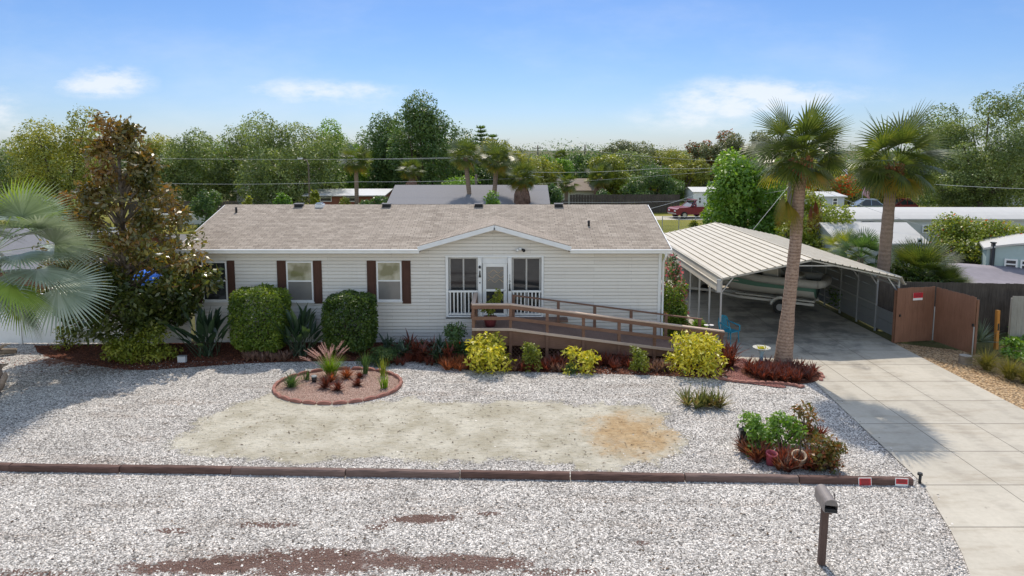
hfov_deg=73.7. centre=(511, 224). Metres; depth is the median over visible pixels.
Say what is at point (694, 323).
potted fern
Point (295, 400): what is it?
edging brick
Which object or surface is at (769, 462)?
flower pot
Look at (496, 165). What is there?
cabbage palm
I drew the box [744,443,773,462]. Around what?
bromeliad
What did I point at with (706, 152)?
oak tree
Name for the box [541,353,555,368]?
bromeliad
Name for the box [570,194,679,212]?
board fence
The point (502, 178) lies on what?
leafy tree
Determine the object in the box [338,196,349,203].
garden bush
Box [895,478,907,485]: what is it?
warning sign
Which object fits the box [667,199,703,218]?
pickup truck
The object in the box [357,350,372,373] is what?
reed plant
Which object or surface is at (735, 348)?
bromeliad
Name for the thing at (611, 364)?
bromeliad
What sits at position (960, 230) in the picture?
flowering bush
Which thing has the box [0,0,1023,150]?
sky
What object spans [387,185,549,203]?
grey roof house
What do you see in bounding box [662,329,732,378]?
croton
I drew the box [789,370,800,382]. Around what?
bromeliad
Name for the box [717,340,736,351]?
bromeliad
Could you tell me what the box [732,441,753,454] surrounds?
bromeliad
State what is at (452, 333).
hibiscus bush
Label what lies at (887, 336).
ground
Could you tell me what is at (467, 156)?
cabbage palm
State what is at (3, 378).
driftwood log
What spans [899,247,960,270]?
shade canopy
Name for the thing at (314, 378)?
garden lantern
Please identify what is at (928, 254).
palmetto
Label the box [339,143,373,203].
cabbage palm
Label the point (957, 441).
driveway
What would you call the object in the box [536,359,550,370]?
bromeliad
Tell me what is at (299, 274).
window
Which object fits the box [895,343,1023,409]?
pebble strip
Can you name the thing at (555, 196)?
garden bush
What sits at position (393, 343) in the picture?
cordyline
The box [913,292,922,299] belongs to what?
warning sign
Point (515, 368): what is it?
bromeliad
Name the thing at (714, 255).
carport
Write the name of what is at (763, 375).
bromeliad
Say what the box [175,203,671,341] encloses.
manufactured home
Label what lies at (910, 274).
garden bush
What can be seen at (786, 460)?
bromeliad
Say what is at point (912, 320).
board gate
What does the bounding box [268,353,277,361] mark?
bromeliad
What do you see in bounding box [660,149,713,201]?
leafy tree
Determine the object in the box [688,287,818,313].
boat trailer
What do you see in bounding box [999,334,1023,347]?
ground plant
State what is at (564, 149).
overhead cable
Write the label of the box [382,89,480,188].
leafy tree
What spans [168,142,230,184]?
leafy tree
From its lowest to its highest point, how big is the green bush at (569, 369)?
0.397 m
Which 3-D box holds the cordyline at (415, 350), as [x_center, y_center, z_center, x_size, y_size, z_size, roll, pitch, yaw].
[-3.264,4.110,22.856,0.903,0.858,0.820,-5,8,-40]
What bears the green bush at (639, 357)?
on the mulch bed at (198, 360)
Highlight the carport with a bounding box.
[664,222,905,339]
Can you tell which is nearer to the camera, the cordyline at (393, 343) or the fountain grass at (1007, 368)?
the fountain grass at (1007, 368)
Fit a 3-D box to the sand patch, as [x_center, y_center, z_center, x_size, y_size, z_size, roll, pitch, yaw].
[-1.959,5.169,17.312,13.171,0.001,4.993,1,7,4]
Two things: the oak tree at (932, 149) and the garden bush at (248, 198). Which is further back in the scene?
the oak tree at (932, 149)
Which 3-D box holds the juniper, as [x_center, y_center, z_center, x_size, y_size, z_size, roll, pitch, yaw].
[-4.409,4.259,22.536,1.584,0.664,1.050,0,6,0]
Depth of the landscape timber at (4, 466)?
15.06 m
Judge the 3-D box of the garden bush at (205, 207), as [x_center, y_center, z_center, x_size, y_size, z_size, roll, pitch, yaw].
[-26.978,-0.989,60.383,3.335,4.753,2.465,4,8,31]
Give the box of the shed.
[810,222,930,283]
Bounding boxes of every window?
[201,261,228,302]
[286,261,314,302]
[320,196,331,201]
[345,196,354,201]
[376,261,402,302]
[449,257,477,312]
[512,257,540,312]
[832,198,837,204]
[922,225,928,232]
[1004,259,1017,266]
[1020,260,1023,268]
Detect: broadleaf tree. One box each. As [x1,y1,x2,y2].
[698,146,786,235]
[774,189,855,266]
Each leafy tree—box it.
[106,149,163,191]
[135,132,185,186]
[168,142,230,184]
[191,142,247,184]
[230,146,256,179]
[299,147,344,188]
[311,118,371,188]
[355,109,408,188]
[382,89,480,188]
[435,149,499,184]
[472,137,525,174]
[483,150,528,184]
[511,146,529,162]
[515,155,564,188]
[528,154,553,176]
[542,154,575,197]
[564,152,587,173]
[571,154,619,192]
[584,153,631,199]
[601,148,654,193]
[617,164,686,207]
[627,141,680,166]
[651,149,687,192]
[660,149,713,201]
[673,150,714,185]
[761,157,849,199]
[846,156,921,203]
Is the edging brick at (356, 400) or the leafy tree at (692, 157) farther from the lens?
the leafy tree at (692, 157)
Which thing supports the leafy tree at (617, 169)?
on the lawn at (674, 223)
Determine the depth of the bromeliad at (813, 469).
15.02 m
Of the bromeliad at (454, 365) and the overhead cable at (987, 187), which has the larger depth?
the overhead cable at (987, 187)
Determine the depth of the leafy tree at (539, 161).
113.22 m
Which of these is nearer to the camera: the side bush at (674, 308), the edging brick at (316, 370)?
the edging brick at (316, 370)
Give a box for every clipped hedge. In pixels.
[226,282,292,353]
[320,289,378,353]
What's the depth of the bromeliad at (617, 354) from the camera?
22.62 m
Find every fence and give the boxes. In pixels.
[128,201,237,219]
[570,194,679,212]
[657,216,702,231]
[876,281,1023,332]
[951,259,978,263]
[1008,296,1023,340]
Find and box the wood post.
[993,310,999,349]
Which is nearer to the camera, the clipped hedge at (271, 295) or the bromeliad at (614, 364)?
the bromeliad at (614, 364)
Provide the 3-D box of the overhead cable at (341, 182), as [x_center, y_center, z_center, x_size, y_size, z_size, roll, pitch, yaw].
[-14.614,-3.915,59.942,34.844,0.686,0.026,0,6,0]
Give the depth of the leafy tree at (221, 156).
113.88 m
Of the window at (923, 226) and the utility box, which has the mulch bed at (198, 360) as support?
the utility box
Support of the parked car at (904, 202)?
on the lawn at (674, 223)
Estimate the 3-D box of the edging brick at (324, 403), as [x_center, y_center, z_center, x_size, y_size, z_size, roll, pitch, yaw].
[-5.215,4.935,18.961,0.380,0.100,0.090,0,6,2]
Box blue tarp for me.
[133,269,161,284]
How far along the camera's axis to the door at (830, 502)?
11.30 m
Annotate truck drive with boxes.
[655,216,702,219]
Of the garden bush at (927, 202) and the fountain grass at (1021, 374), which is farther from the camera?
the garden bush at (927, 202)
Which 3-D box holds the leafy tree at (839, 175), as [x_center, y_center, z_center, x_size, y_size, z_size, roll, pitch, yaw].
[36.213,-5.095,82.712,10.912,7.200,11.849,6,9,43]
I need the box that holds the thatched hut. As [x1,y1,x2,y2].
[556,178,595,203]
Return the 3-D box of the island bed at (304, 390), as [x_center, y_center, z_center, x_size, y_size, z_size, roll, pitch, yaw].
[-5.200,4.803,20.455,3.720,0.001,3.000,0,6,0]
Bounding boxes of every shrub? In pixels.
[50,326,82,350]
[96,320,182,365]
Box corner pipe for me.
[989,242,996,265]
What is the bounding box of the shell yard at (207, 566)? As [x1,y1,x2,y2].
[0,343,969,575]
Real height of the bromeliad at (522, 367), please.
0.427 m
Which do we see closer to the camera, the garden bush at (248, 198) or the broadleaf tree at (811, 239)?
the broadleaf tree at (811, 239)
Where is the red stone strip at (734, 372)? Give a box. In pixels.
[726,358,785,387]
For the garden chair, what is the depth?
25.02 m
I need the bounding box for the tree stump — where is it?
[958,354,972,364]
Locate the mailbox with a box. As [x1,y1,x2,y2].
[814,484,837,565]
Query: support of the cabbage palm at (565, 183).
on the lawn at (674, 223)
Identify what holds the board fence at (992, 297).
on the ground at (887, 336)
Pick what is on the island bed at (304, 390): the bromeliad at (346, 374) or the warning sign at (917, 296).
the bromeliad at (346, 374)
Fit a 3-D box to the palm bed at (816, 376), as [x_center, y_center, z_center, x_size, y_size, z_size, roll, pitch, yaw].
[8.434,4.669,21.475,2.400,0.001,1.900,0,6,0]
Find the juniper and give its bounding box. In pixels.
[354,345,401,366]
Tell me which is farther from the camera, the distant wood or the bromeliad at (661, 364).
the distant wood
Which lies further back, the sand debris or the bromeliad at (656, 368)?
the bromeliad at (656, 368)
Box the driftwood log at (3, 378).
[0,350,7,390]
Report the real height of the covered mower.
1.210 m
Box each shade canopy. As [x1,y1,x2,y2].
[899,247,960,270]
[944,263,1023,283]
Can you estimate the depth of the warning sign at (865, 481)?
14.42 m
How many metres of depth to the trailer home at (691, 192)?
76.48 m
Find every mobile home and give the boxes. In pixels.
[805,191,847,206]
[805,207,1023,242]
[978,233,1023,268]
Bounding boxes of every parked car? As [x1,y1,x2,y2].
[847,198,882,206]
[895,198,917,206]
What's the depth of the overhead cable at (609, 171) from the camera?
61.84 m
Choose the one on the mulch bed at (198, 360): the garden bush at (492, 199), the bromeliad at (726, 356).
the bromeliad at (726, 356)
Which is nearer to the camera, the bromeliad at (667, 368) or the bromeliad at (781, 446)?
the bromeliad at (781, 446)
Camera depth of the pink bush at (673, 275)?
26.85 m
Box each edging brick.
[274,392,281,397]
[280,396,290,400]
[290,398,301,403]
[302,400,315,404]
[310,368,322,372]
[317,401,330,404]
[333,400,346,404]
[348,398,362,403]
[351,366,362,369]
[363,396,376,401]
[376,392,387,398]
[387,389,396,394]
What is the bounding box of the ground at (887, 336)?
[0,150,1023,371]
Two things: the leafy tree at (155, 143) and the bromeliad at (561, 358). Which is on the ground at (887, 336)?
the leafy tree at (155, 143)
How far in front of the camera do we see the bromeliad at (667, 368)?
21.69 m
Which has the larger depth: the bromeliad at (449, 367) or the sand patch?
the bromeliad at (449, 367)
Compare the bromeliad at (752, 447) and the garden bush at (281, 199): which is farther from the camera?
the garden bush at (281, 199)
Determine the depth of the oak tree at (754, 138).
93.03 m
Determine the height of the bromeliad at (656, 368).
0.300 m
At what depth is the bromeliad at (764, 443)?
15.75 m
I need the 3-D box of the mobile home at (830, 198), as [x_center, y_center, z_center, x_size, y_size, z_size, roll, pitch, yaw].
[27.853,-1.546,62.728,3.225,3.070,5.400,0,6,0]
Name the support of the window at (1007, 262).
in the mobile home at (1009, 250)
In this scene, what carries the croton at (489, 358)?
on the mulch bed at (198, 360)
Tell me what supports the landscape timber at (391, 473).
on the shell yard at (207, 566)
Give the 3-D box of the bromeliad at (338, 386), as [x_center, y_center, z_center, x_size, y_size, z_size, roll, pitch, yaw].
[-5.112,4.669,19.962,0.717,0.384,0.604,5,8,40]
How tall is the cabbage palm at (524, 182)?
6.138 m
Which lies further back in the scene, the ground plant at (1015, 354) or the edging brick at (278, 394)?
the ground plant at (1015, 354)
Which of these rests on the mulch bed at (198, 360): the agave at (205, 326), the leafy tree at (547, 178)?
the agave at (205, 326)
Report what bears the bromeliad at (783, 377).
on the palm bed at (816, 376)
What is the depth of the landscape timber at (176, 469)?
14.94 m
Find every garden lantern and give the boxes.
[311,375,316,381]
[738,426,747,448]
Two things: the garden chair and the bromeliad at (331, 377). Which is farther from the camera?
the garden chair
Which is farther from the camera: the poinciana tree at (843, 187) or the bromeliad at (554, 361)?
the poinciana tree at (843, 187)
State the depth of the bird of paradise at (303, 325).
23.23 m
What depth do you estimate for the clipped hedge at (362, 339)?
23.10 m
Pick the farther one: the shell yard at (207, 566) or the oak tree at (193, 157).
the oak tree at (193, 157)
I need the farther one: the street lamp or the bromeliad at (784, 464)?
the street lamp
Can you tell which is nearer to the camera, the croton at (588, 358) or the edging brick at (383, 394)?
the edging brick at (383, 394)
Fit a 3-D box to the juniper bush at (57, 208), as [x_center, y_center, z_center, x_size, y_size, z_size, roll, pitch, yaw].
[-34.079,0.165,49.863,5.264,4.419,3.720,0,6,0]
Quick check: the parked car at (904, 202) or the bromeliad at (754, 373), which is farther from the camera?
the parked car at (904, 202)
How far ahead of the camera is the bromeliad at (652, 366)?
21.76 m
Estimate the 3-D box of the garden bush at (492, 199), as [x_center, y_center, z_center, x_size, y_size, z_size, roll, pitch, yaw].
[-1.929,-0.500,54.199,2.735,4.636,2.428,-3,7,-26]
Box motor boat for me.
[722,268,831,299]
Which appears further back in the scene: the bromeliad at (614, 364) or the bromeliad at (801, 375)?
the bromeliad at (614, 364)
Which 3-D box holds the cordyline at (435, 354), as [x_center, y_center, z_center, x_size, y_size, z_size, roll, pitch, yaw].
[-2.553,4.192,22.402,0.786,0.798,0.935,0,6,0]
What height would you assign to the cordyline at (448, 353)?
0.905 m
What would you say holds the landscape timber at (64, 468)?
on the shell yard at (207, 566)
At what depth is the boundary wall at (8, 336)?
24.79 m
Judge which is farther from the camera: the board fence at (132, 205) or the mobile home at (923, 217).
the board fence at (132, 205)
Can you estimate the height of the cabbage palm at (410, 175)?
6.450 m
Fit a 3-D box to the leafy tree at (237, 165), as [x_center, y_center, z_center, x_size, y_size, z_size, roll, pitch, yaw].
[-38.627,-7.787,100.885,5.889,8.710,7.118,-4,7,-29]
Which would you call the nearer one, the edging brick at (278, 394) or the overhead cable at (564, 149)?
the edging brick at (278, 394)
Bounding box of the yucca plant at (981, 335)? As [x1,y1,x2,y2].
[977,318,1005,342]
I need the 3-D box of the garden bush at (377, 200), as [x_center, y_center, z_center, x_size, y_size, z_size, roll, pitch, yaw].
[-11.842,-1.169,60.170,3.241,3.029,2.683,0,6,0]
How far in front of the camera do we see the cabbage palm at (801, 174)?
21.44 m
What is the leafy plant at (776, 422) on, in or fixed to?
on the shell yard at (207, 566)
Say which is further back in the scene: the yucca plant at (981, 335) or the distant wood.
the distant wood
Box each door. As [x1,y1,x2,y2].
[483,263,506,314]
[825,500,837,505]
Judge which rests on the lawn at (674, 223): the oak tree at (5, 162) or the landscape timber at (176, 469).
the oak tree at (5, 162)
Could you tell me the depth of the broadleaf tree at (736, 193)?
41.93 m
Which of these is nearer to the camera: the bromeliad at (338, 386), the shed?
the bromeliad at (338, 386)
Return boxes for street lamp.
[297,158,309,203]
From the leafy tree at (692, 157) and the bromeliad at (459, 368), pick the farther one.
the leafy tree at (692, 157)
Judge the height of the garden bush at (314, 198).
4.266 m
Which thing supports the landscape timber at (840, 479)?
on the shell yard at (207, 566)
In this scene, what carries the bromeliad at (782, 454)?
on the shell yard at (207, 566)
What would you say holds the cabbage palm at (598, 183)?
on the lawn at (674, 223)
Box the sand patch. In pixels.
[153,390,700,473]
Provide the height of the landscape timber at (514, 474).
0.151 m
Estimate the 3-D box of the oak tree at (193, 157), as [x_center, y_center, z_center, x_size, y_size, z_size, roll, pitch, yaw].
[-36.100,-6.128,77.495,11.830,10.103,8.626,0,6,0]
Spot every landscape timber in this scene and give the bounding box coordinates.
[0,462,12,470]
[9,463,121,472]
[120,464,232,474]
[231,466,345,476]
[346,468,459,478]
[460,469,569,479]
[571,471,684,481]
[684,472,798,483]
[798,475,913,485]
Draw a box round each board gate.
[891,286,934,342]
[932,287,979,354]
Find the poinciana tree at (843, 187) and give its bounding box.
[806,171,860,206]
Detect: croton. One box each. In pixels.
[462,331,517,373]
[479,288,502,326]
[560,346,600,375]
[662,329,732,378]
[783,399,825,448]
[807,431,848,474]
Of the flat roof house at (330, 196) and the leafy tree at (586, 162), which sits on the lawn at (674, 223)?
the flat roof house at (330, 196)
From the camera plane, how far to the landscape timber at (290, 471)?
14.85 m
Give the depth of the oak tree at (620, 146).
106.06 m
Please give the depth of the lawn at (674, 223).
64.86 m
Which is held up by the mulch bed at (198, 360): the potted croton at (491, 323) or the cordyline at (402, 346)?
the cordyline at (402, 346)
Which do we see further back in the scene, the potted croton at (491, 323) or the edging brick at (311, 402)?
the potted croton at (491, 323)
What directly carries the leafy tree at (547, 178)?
on the lawn at (674, 223)
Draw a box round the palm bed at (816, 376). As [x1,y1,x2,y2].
[741,367,820,383]
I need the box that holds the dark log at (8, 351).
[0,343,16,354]
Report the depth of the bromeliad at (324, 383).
20.27 m
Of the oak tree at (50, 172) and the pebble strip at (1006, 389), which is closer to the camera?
the pebble strip at (1006, 389)
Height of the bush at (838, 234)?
3.554 m
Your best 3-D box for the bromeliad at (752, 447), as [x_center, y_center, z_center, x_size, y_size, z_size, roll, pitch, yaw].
[5.542,5.142,15.607,0.600,0.450,0.537,-1,7,-9]
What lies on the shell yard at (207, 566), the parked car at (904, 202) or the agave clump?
the agave clump
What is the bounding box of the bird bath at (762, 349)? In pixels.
[752,345,770,360]
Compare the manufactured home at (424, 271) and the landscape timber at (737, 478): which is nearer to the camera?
the landscape timber at (737, 478)
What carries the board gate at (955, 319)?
on the ground at (887, 336)
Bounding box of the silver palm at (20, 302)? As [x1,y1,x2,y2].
[0,173,116,341]
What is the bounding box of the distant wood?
[0,137,1019,188]
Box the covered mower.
[676,267,707,291]
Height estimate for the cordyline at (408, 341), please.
0.855 m
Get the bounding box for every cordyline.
[374,333,398,348]
[383,337,407,352]
[394,339,411,358]
[401,328,418,352]
[403,338,430,356]
[407,338,429,353]
[413,338,435,361]
[422,334,435,353]
[424,341,445,363]
[429,334,445,354]
[438,340,456,360]
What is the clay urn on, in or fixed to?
on the shell yard at (207, 566)
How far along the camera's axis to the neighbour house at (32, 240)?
32.37 m
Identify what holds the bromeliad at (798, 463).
on the shell yard at (207, 566)
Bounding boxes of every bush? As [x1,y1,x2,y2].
[9,198,83,227]
[188,189,221,228]
[241,195,252,203]
[272,192,292,203]
[309,189,320,203]
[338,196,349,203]
[359,195,388,203]
[441,174,480,184]
[441,321,469,358]
[483,190,499,203]
[520,341,542,371]
[548,183,564,203]
[565,362,577,373]
[595,188,620,203]
[628,345,651,371]
[660,253,688,323]
[663,277,689,337]
[688,217,698,227]
[817,227,871,281]
[825,259,949,309]
[908,184,1003,206]
[923,211,1023,264]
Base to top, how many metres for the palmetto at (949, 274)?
2.481 m
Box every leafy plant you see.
[737,410,777,456]
[763,410,808,451]
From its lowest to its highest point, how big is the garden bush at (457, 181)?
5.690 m
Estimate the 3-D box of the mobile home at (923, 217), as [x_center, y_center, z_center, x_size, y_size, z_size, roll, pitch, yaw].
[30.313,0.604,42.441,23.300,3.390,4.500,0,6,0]
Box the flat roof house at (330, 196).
[302,189,392,203]
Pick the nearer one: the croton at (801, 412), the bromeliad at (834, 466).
the bromeliad at (834, 466)
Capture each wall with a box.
[0,293,191,343]
[161,214,204,223]
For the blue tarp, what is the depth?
28.47 m
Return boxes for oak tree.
[0,106,116,225]
[0,135,44,196]
[156,127,246,201]
[211,121,294,203]
[232,110,356,203]
[575,139,656,174]
[684,128,746,186]
[726,130,769,169]
[904,117,969,202]
[912,89,1023,206]
[1000,83,1023,206]
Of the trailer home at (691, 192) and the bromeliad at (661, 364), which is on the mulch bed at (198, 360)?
the bromeliad at (661, 364)
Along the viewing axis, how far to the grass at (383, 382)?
20.19 m
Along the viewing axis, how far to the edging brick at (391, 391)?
19.78 m
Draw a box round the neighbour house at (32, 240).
[0,228,172,291]
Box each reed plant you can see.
[298,367,310,379]
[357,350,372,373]
[375,357,390,376]
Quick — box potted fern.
[690,317,709,328]
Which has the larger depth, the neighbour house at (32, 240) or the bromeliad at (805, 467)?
the neighbour house at (32, 240)
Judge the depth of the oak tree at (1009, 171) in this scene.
66.27 m
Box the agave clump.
[672,382,734,408]
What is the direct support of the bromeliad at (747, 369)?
on the palm bed at (816, 376)
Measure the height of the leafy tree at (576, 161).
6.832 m
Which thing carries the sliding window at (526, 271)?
in the manufactured home at (424, 271)
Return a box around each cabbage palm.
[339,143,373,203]
[396,155,425,184]
[446,135,482,194]
[476,138,518,193]
[504,159,540,203]
[553,148,568,159]
[555,173,580,203]
[585,159,615,193]
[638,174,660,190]
[742,94,856,367]
[843,101,965,280]
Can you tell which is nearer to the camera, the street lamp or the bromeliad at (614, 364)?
the bromeliad at (614, 364)
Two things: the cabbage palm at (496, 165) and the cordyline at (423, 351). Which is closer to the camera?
the cordyline at (423, 351)
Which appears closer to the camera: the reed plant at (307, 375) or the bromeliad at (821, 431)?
the bromeliad at (821, 431)
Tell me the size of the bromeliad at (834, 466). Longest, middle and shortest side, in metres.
0.721 x 0.636 x 0.457 m
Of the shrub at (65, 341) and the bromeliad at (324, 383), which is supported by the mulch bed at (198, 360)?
the shrub at (65, 341)
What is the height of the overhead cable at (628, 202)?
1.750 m
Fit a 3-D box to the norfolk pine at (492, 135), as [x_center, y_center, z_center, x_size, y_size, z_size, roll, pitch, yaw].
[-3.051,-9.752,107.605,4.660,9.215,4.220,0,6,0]
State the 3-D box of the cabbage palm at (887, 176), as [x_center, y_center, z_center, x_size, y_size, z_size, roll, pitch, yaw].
[15.620,-0.628,28.013,4.865,9.118,4.495,-4,8,-31]
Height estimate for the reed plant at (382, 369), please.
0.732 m
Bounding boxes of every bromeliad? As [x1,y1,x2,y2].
[242,353,252,361]
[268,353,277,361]
[314,373,333,389]
[324,371,341,382]
[328,380,344,391]
[337,366,355,378]
[351,376,362,386]
[354,372,364,377]
[392,354,404,364]
[427,356,438,365]
[438,357,450,369]
[442,360,452,369]
[446,356,458,368]
[453,360,465,370]
[510,361,519,370]
[517,359,525,371]
[530,358,541,370]
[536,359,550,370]
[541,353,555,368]
[547,353,560,367]
[556,352,567,364]
[607,357,620,369]
[608,357,619,369]
[611,350,623,360]
[621,351,632,364]
[624,359,632,368]
[647,357,656,370]
[649,362,662,371]
[657,358,665,371]
[657,358,669,370]
[662,360,674,371]
[715,345,736,366]
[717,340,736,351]
[723,337,745,357]
[724,350,735,367]
[725,344,744,365]
[730,432,750,452]
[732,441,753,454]
[738,355,754,365]
[738,441,763,458]
[741,359,753,372]
[744,363,760,373]
[744,442,765,458]
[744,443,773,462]
[745,444,766,459]
[746,364,764,376]
[750,437,776,447]
[756,365,771,379]
[762,365,781,379]
[766,446,792,467]
[771,440,790,457]
[771,455,784,469]
[772,439,797,456]
[776,367,791,381]
[776,452,790,470]
[776,456,803,471]
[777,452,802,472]
[783,368,795,380]
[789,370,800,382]
[792,453,807,468]
[793,366,804,380]
[794,450,818,469]
[801,456,821,471]
[804,368,818,379]
[808,361,821,370]
[813,423,837,437]
[823,449,846,469]
[825,456,841,469]
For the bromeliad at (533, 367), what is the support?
on the mulch bed at (198, 360)
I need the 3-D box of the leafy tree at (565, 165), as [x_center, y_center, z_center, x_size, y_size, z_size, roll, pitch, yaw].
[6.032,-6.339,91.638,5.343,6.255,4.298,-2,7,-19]
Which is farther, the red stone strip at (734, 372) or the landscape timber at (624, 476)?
the red stone strip at (734, 372)
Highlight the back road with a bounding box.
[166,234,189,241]
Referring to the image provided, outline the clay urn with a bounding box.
[791,431,806,465]
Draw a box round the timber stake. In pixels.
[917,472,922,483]
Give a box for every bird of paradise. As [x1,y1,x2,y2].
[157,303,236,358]
[269,302,326,357]
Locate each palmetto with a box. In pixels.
[830,226,896,275]
[871,236,968,281]
[921,261,973,282]
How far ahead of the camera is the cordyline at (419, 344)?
23.17 m
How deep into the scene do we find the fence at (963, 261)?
33.62 m
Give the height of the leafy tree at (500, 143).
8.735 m
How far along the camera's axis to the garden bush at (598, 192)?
76.21 m
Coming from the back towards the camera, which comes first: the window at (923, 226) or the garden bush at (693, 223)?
the garden bush at (693, 223)
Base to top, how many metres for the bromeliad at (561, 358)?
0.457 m
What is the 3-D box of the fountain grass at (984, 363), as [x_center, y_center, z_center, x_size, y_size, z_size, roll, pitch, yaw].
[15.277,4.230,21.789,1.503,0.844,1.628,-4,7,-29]
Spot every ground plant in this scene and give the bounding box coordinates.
[998,347,1023,362]
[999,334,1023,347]
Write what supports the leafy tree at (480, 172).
on the ground at (887, 336)
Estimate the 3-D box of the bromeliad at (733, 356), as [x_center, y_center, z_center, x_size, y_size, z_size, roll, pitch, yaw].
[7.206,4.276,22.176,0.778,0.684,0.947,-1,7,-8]
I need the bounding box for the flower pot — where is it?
[766,449,777,465]
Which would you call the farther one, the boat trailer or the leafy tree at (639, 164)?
the leafy tree at (639, 164)
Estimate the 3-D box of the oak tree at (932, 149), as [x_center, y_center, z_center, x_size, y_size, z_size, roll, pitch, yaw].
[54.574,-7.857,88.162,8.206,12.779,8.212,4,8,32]
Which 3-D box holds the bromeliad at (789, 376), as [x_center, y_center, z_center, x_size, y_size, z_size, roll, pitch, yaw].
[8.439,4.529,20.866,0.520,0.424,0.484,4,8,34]
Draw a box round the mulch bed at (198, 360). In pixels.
[35,342,728,377]
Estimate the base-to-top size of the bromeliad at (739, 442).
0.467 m
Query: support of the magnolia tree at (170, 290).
on the mulch bed at (198, 360)
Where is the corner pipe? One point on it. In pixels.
(992, 254)
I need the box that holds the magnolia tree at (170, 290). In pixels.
[31,109,225,346]
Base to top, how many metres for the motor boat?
1.700 m
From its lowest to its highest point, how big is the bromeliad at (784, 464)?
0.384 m
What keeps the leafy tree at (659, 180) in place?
on the lawn at (674, 223)
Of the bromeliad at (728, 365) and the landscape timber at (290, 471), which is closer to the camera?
the landscape timber at (290, 471)
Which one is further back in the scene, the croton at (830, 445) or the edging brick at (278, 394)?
the edging brick at (278, 394)
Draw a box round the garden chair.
[718,315,739,344]
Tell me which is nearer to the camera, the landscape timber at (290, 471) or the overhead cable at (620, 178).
the landscape timber at (290, 471)
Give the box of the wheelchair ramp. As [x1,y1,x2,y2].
[468,292,724,358]
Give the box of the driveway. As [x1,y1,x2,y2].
[661,280,1023,575]
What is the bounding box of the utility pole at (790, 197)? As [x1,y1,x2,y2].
[785,183,791,238]
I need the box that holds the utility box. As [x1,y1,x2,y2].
[177,355,186,362]
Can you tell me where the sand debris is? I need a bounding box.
[182,399,680,466]
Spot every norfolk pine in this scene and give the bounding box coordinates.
[473,125,489,154]
[484,134,498,153]
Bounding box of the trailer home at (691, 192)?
[683,187,714,204]
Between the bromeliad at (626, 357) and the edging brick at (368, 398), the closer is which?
the edging brick at (368, 398)
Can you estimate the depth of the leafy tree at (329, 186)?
104.57 m
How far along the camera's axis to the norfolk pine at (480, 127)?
102.73 m
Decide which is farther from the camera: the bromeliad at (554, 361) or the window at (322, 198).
the window at (322, 198)
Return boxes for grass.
[280,371,303,387]
[299,341,348,375]
[375,375,388,388]
[964,344,1010,372]
[983,352,1023,380]
[1006,358,1023,383]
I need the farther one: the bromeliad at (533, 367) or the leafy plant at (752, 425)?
the bromeliad at (533, 367)
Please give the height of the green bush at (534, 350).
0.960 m
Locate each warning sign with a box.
[858,478,871,485]
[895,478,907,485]
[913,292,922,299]
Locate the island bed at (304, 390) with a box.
[276,370,398,403]
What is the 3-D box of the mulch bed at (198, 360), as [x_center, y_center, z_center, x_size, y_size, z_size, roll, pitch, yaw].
[-5.015,4.516,23.034,24.330,0.001,3.910,0,6,0]
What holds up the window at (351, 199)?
in the flat roof house at (330, 196)
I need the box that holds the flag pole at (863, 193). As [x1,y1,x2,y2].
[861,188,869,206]
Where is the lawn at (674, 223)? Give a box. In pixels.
[0,201,1023,233]
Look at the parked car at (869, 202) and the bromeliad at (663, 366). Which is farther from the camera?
the parked car at (869, 202)
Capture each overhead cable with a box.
[160,177,529,183]
[400,148,714,160]
[539,171,711,183]
[546,168,708,172]
[571,190,783,202]
[815,187,982,251]
[934,184,1022,188]
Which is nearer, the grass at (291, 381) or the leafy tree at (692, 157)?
the grass at (291, 381)
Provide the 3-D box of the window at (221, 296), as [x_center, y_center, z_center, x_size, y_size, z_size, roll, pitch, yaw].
[-10.748,2.058,24.690,0.964,1.506,0.063,0,6,0]
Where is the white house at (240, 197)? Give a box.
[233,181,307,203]
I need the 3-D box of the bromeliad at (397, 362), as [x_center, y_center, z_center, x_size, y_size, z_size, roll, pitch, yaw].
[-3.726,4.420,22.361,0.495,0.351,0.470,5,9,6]
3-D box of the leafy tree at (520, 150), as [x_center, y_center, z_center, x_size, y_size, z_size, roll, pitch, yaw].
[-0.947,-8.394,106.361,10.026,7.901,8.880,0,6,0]
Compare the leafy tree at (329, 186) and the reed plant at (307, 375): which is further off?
the leafy tree at (329, 186)

